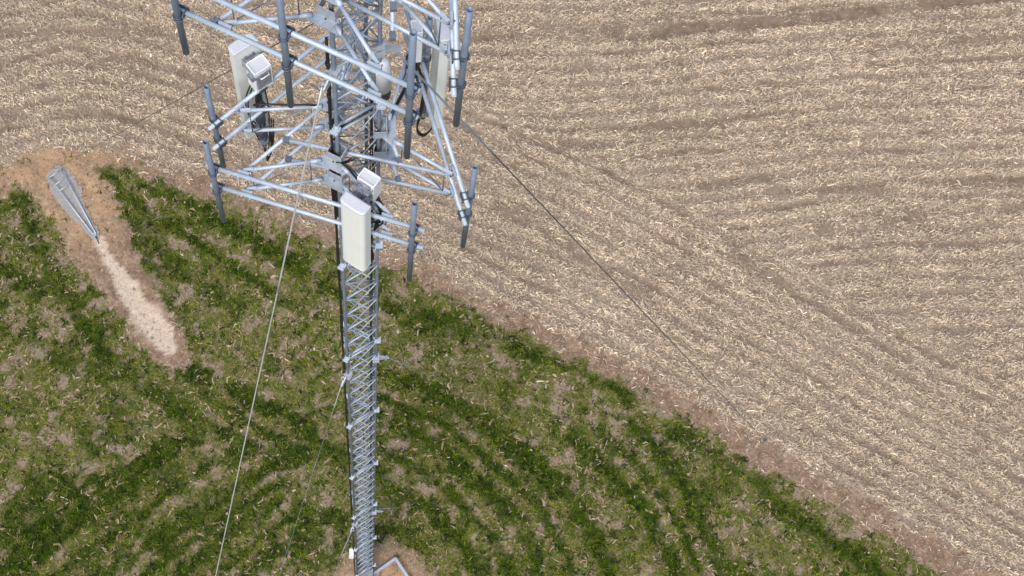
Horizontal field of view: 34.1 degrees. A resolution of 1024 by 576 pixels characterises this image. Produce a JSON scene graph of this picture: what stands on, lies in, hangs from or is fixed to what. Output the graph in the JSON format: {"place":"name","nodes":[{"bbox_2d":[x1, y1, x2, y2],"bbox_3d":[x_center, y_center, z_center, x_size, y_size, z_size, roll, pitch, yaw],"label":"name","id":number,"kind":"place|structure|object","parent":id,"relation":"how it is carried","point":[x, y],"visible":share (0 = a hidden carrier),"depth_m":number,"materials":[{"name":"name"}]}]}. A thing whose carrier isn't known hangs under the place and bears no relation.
{"place":"outdoors","nodes":[
{"label":"outdoors","id":0,"kind":"place"},
{"bbox_2d":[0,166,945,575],"bbox_3d":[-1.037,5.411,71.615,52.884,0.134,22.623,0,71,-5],"label":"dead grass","id":1,"kind":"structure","parent":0,"point":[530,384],"depth_m":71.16,"materials":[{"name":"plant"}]},
{"bbox_2d":[0,153,964,575],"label":"grass","id":2,"kind":"structure","parent":0,"point":[410,533],"depth_m":70.86,"materials":[{"name":"green plant"}]},
{"bbox_2d":[0,0,1023,575],"bbox_3d":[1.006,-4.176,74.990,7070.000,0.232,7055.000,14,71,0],"label":"ground","id":3,"kind":"structure","parent":0,"point":[114,280],"depth_m":73.50,"materials":[{"name":"brown soil"}]},
{"bbox_2d":[46,165,99,238],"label":"concrete pad","id":4,"kind":"object","parent":3,"relation":"on","point":[66,191],"visible":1,"depth_m":73.22,"materials":[{"name":"grey concrete"}]},
{"bbox_2d":[48,168,98,243],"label":"anchor frame","id":5,"kind":"object","parent":4,"relation":"on","point":[94,233],"visible":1,"depth_m":72.94,"materials":[{"name":"metal"}]},
{"bbox_2d":[323,0,400,575],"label":"lattice tower","id":6,"kind":"structure","parent":3,"relation":"on","point":[380,46],"depth_m":34.46,"materials":[{"name":"metal"}]},
{"bbox_2d":[56,23,312,168],"bbox_3d":[-11.362,-4.466,48.233,0.124,47.990,21.934,-36,78,-15],"label":"guy wire","id":7,"kind":"object","parent":6,"relation":"attached to","point":[185,95],"visible":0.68,"depth_m":36.00,"materials":[{"name":"grey metal"}]},
{"bbox_2d":[215,81,324,575],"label":"guy wire","id":8,"kind":"object","parent":6,"relation":"attached to","point":[321,90],"visible":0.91,"depth_m":26.71,"materials":[{"name":"grey metal"}]},
{"bbox_2d":[169,0,421,158],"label":"sector frame","id":9,"kind":"object","parent":6,"relation":"attached to","point":[321,16],"visible":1,"depth_m":20.83,"materials":[{"name":"metal"}]},
{"bbox_2d":[203,0,401,181],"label":"sector frame","id":10,"kind":"object","parent":6,"relation":"attached to","point":[217,122],"visible":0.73,"depth_m":26.21,"materials":[{"name":"metal"}]},
{"bbox_2d":[228,33,270,146],"bbox_3d":[-4.069,-3.027,26.558,0.448,3.242,0.563,-36,78,-15],"label":"panel antenna","id":11,"kind":"object","parent":10,"relation":"attached to","point":[241,53],"visible":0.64,"depth_m":25.59,"materials":[{"name":"plastic"}]},
{"bbox_2d":[246,51,272,93],"bbox_3d":[-3.890,-3.300,25.602,0.302,0.730,0.439,-36,78,-15],"label":"radio unit","id":12,"kind":"object","parent":11,"relation":"attached to","point":[257,64],"visible":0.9,"depth_m":25.32,"materials":[{"name":"metal"}]},
{"bbox_2d":[245,85,273,160],"bbox_3d":[-4.064,-2.637,27.131,0.437,2.730,0.145,14,71,0],"label":"jumper cable","id":13,"kind":"object","parent":12,"relation":"hanging from","point":[271,138],"visible":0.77,"depth_m":27.04,"materials":[{"name":"black rubber"}]},
{"bbox_2d":[255,114,267,139],"bbox_3d":[-4.058,-2.631,27.056,0.140,0.850,0.100,-35,78,-15],"label":"junction box","id":14,"kind":"object","parent":10,"relation":"attached to","point":[260,119],"visible":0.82,"depth_m":26.84,"materials":[{"name":"metal"}]},
{"bbox_2d":[253,93,338,216],"bbox_3d":[-3.564,-2.103,28.002,1.257,4.867,0.384,14,71,0],"label":"jumper cable","id":15,"kind":"object","parent":10,"relation":"attached to","point":[258,100],"visible":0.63,"depth_m":25.76,"materials":[{"name":"black rubber"}]},
{"bbox_2d":[279,376,344,574],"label":"guy wire","id":16,"kind":"object","parent":6,"relation":"attached to","point":[320,448],"visible":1,"depth_m":38.98,"materials":[{"name":"metal"}]},
{"bbox_2d":[202,71,424,281],"bbox_3d":[-2.768,-2.225,26.136,3.470,3.400,2.654,14,71,0],"label":"sector frame","id":17,"kind":"object","parent":6,"relation":"attached to","point":[334,181],"visible":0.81,"depth_m":25.69,"materials":[{"name":"metal"}]},
{"bbox_2d":[330,162,357,200],"bbox_3d":[-2.530,-1.461,26.353,0.119,2.142,0.934,-42,80,-16],"label":"jumper cable","id":18,"kind":"object","parent":17,"relation":"attached to","point":[349,169],"visible":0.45,"depth_m":25.47,"materials":[{"name":"black rubber"}]},
{"bbox_2d":[340,189,370,271],"bbox_3d":[-2.362,-0.913,25.839,0.448,2.632,0.424,33,72,6],"label":"panel antenna","id":19,"kind":"object","parent":17,"relation":"attached to","point":[356,222],"visible":0.94,"depth_m":25.35,"materials":[{"name":"plastic"}]},
{"bbox_2d":[353,167,380,203],"bbox_3d":[-2.161,-1.501,25.002,0.302,0.660,0.389,33,72,6],"label":"radio unit","id":20,"kind":"object","parent":19,"relation":"attached to","point":[368,184],"visible":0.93,"depth_m":24.74,"materials":[{"name":"metal"}]},
{"bbox_2d":[371,196,383,262],"bbox_3d":[-2.249,-0.813,26.311,0.289,2.356,0.517,32,72,6],"label":"jumper cable","id":21,"kind":"object","parent":20,"relation":"hanging from","point":[377,221],"visible":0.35,"depth_m":26.08,"materials":[{"name":"black rubber"}]},
{"bbox_2d":[344,144,373,162],"bbox_3d":[-2.445,-2.093,26.278,0.606,0.221,0.037,-26,76,-13],"label":"jumper cable","id":22,"kind":"object","parent":17,"relation":"hanging from","point":[370,147],"visible":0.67,"depth_m":26.30,"materials":[{"name":"black rubber"}]},
{"bbox_2d":[325,37,355,575],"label":"cable run","id":23,"kind":"object","parent":6,"relation":"attached to","point":[327,65],"visible":0.93,"depth_m":31.63,"materials":[{"name":"black rubber"}]},
{"bbox_2d":[349,549,354,558],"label":"service box","id":24,"kind":"object","parent":6,"relation":"attached to","point":[352,554],"visible":0.96,"depth_m":59.84,"materials":[{"name":"white metal"}]},
{"bbox_2d":[340,108,372,127],"bbox_3d":[-2.367,-2.525,24.984,0.662,0.190,0.037,-29,76,-13],"label":"jumper cable","id":25,"kind":"object","parent":6,"relation":"attached to","point":[362,114],"visible":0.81,"depth_m":25.00,"materials":[{"name":"black rubber"}]},
{"bbox_2d":[369,99,372,569],"bbox_3d":[-3.944,4.557,46.617,0.089,46.600,0.091,14,71,0],"label":"cable run","id":26,"kind":"object","parent":6,"relation":"attached to","point":[371,202],"visible":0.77,"depth_m":34.36,"materials":[{"name":"black rubber"}]},
{"bbox_2d":[282,9,477,247],"bbox_3d":[-1.800,-2.822,26.419,3.088,3.600,3.029,14,71,0],"label":"sector frame","id":27,"kind":"object","parent":6,"relation":"attached to","point":[388,137],"visible":0.79,"depth_m":26.00,"materials":[{"name":"metal"}]},
{"bbox_2d":[371,63,416,172],"bbox_3d":[-1.863,-2.636,26.948,0.186,2.473,1.369,28,71,5],"label":"jumper cable","id":28,"kind":"object","parent":27,"relation":"attached to","point":[402,93],"visible":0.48,"depth_m":25.93,"materials":[{"name":"black rubber"}]},
{"bbox_2d":[407,20,429,62],"bbox_3d":[-1.432,-3.766,25.582,0.359,1.060,0.222,-8,72,-7],"label":"radio unit","id":29,"kind":"object","parent":27,"relation":"attached to","point":[421,52],"visible":0.54,"depth_m":25.36,"materials":[{"name":"metal"}]},
{"bbox_2d":[406,54,431,136],"bbox_3d":[-1.502,-3.140,27.498,0.574,3.095,0.132,-6,72,-7],"label":"jumper cable","id":30,"kind":"object","parent":29,"relation":"hanging from","point":[421,108],"visible":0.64,"depth_m":27.86,"materials":[{"name":"black rubber"}]},
{"bbox_2d":[416,19,448,129],"bbox_3d":[-1.292,-3.409,27.007,0.442,3.382,0.448,-10,73,-8],"label":"panel antenna","id":31,"kind":"object","parent":27,"relation":"attached to","point":[439,69],"visible":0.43,"depth_m":26.56,"materials":[{"name":"plastic"}]},
{"bbox_2d":[376,57,391,99],"bbox_3d":[-1.867,-3.014,24.096,0.256,1.220,0.256,14,71,0],"label":"surge protector","id":32,"kind":"object","parent":6,"relation":"attached to","point":[383,85],"visible":0.47,"depth_m":23.94,"materials":[{"name":"white plastic"}]},
{"bbox_2d":[389,0,396,40],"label":"sector frame","id":33,"kind":"object","parent":6,"relation":"attached to","point":[393,10],"visible":1,"depth_m":21.20,"materials":[{"name":"metal"}]},
{"bbox_2d":[346,0,473,126],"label":"sector frame","id":34,"kind":"object","parent":6,"relation":"attached to","point":[456,56],"visible":1,"depth_m":20.92,"materials":[{"name":"metal"}]},
{"bbox_2d":[378,352,744,443],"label":"guy wire","id":35,"kind":"object","parent":6,"relation":"attached to","point":[532,410],"visible":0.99,"depth_m":47.31,"materials":[{"name":"metal"}]},
{"bbox_2d":[375,445,760,509],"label":"guy wire","id":36,"kind":"object","parent":6,"relation":"attached to","point":[528,495],"visible":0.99,"depth_m":62.31,"materials":[{"name":"metal"}]},
{"bbox_2d":[374,557,407,575],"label":"steel frame","id":37,"kind":"object","parent":3,"relation":"on","point":[390,562],"visible":1,"depth_m":68.81,"materials":[{"name":"silver metal"}]},
{"bbox_2d":[1,141,973,575],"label":"soil clods","id":38,"kind":"object","parent":3,"relation":"on","point":[431,287],"visible":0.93,"depth_m":72.50,"materials":[{"name":"soil"}]},
{"bbox_2d":[0,0,1023,575],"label":"corn straw","id":39,"kind":"object","parent":3,"relation":"on","point":[798,226],"visible":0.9,"depth_m":75.28,"materials":[{"name":"beige plant"}]},
{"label":"ground anchor","id":40,"kind":"object","parent":3,"relation":"on","visible":0},
{"bbox_2d":[394,52,763,438],"bbox_3d":[4.624,1.607,47.782,17.680,48.220,0.124,-18,74,-10],"label":"guy wire","id":41,"kind":"object","parent":40,"relation":"attached to","point":[443,101],"visible":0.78,"depth_m":31.39,"materials":[{"name":"metal"}]}
]}

